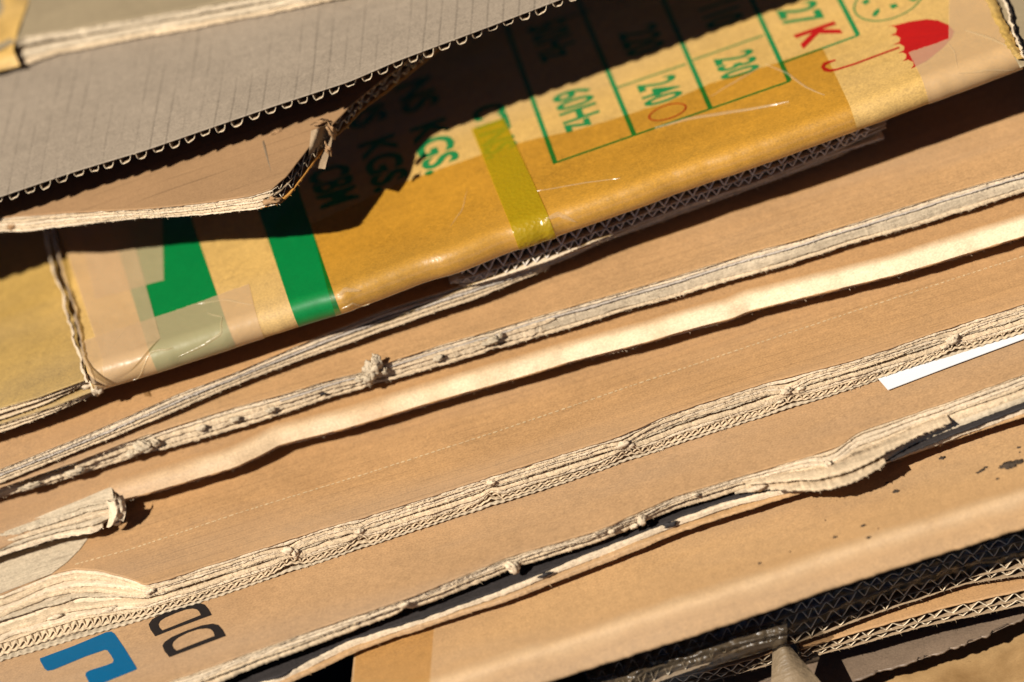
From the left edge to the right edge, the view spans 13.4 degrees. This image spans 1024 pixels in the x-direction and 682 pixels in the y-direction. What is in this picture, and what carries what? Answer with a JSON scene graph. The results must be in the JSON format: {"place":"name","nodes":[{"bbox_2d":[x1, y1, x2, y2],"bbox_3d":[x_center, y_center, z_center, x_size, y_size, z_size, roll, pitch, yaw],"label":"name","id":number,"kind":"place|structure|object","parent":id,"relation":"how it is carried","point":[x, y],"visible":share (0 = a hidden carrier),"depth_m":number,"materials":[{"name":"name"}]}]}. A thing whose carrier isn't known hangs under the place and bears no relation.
{"place":"outdoors","nodes":[
{"label":"outdoors","id":0,"kind":"place"},
{"label":"ground","id":1,"kind":"structure","parent":0,"visible":0},
{"bbox_2d":[857,620,1023,681],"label":"stained carton","id":2,"kind":"object","parent":1,"relation":"on","point":[997,656],"visible":0.04,"depth_m":1.98,"materials":[{"name":"brown cardboard"}]},
{"bbox_2d":[709,606,1023,681],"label":"packing paper","id":3,"kind":"object","parent":2,"relation":"on","point":[861,662],"visible":0.15,"depth_m":1.98,"materials":[{"name":"brown cardboard"}]},
{"bbox_2d":[660,637,772,681],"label":"corrugated board","id":4,"kind":"object","parent":3,"relation":"on","point":[756,656],"visible":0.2,"depth_m":1.97,"materials":[{"name":"cardboard"}]},
{"bbox_2d":[795,576,1023,660],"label":"corrugated board","id":5,"kind":"object","parent":3,"relation":"on","point":[970,600],"visible":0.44,"depth_m":1.97,"materials":[{"name":"cardboard"}]},
{"bbox_2d":[769,550,1023,646],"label":"corrugated board","id":6,"kind":"object","parent":5,"relation":"on","point":[1007,566],"visible":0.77,"depth_m":1.96,"materials":[{"name":"cardboard"}]},
{"bbox_2d":[771,637,819,681],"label":"beige strap","id":7,"kind":"object","parent":6,"relation":"hanging from","point":[789,664],"visible":1,"depth_m":1.95,"materials":[{"name":"beige fabric"}]},
{"bbox_2d":[585,530,1023,681],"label":"wrapped board","id":8,"kind":"object","parent":6,"relation":"on","point":[661,663],"visible":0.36,"depth_m":1.95,"materials":[{"name":"cardboard"}]},
{"bbox_2d":[294,654,587,681],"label":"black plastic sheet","id":9,"kind":"object","parent":8,"relation":"on","point":[340,670],"visible":0.01,"depth_m":1.98,"materials":[{"name":"black plastic"}]},
{"bbox_2d":[352,417,1023,681],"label":"folded carton","id":10,"kind":"object","parent":9,"relation":"on","point":[959,493],"visible":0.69,"depth_m":1.93,"materials":[{"name":"cardboard"}]},
{"bbox_2d":[224,402,1023,681],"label":"thin panel","id":11,"kind":"object","parent":10,"relation":"on","point":[506,586],"visible":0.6,"depth_m":1.94,"materials":[{"name":"cardboard"}]},
{"bbox_2d":[0,339,1023,681],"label":"printed carton","id":12,"kind":"object","parent":11,"relation":"on","point":[842,439],"visible":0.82,"depth_m":1.95,"materials":[{"name":"cardboard"}]},
{"bbox_2d":[0,237,1023,661],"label":"perforated carton","id":13,"kind":"object","parent":12,"relation":"on","point":[294,507],"visible":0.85,"depth_m":1.98,"materials":[{"name":"cardboard"}]},
{"bbox_2d":[0,192,1023,555],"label":"pale fold carton","id":14,"kind":"object","parent":13,"relation":"on","point":[90,502],"visible":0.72,"depth_m":2.00,"materials":[{"name":"cardboard"}]},
{"bbox_2d":[0,67,1023,497],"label":"torn edge carton","id":15,"kind":"object","parent":14,"relation":"on","point":[962,151],"visible":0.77,"depth_m":2.00,"materials":[{"name":"cardboard"}]},
{"bbox_2d":[0,131,884,482],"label":"layered sheet","id":16,"kind":"object","parent":15,"relation":"on","point":[92,419],"visible":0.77,"depth_m":2.00,"materials":[{"name":"cardboard"}]},
{"bbox_2d":[0,0,1023,432],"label":"taped carton","id":17,"kind":"object","parent":16,"relation":"on","point":[552,122],"visible":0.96,"depth_m":2.02,"materials":[{"name":"brown"}]},
{"bbox_2d":[0,46,439,231],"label":"torn flap","id":18,"kind":"object","parent":17,"relation":"on","point":[263,159],"visible":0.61,"depth_m":2.00,"materials":[{"name":"cardboard"}]},
{"bbox_2d":[0,0,575,201],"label":"ribbed panel","id":19,"kind":"object","parent":18,"relation":"on","point":[76,113],"visible":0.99,"depth_m":2.02,"materials":[{"name":"cardboard"}]},
{"bbox_2d":[0,0,329,70],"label":"crushed carton","id":20,"kind":"object","parent":19,"relation":"on","point":[36,30],"visible":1,"depth_m":2.07,"materials":[{"name":"beige cardboard"}]},
{"bbox_2d":[448,119,887,286],"bbox_3d":[0.064,-0.091,2.046,0.214,0.015,0.122,-18,35,0],"label":"wedged board","id":21,"kind":"object","parent":16,"relation":"on","point":[523,259],"visible":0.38,"depth_m":2.00,"materials":[{"name":"brown cardboard"}]},
{"bbox_2d":[878,333,1023,389],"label":"white sheet","id":22,"kind":"object","parent":13,"relation":"on","point":[897,378],"visible":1,"depth_m":1.97,"materials":[{"name":"paper"}]}
]}

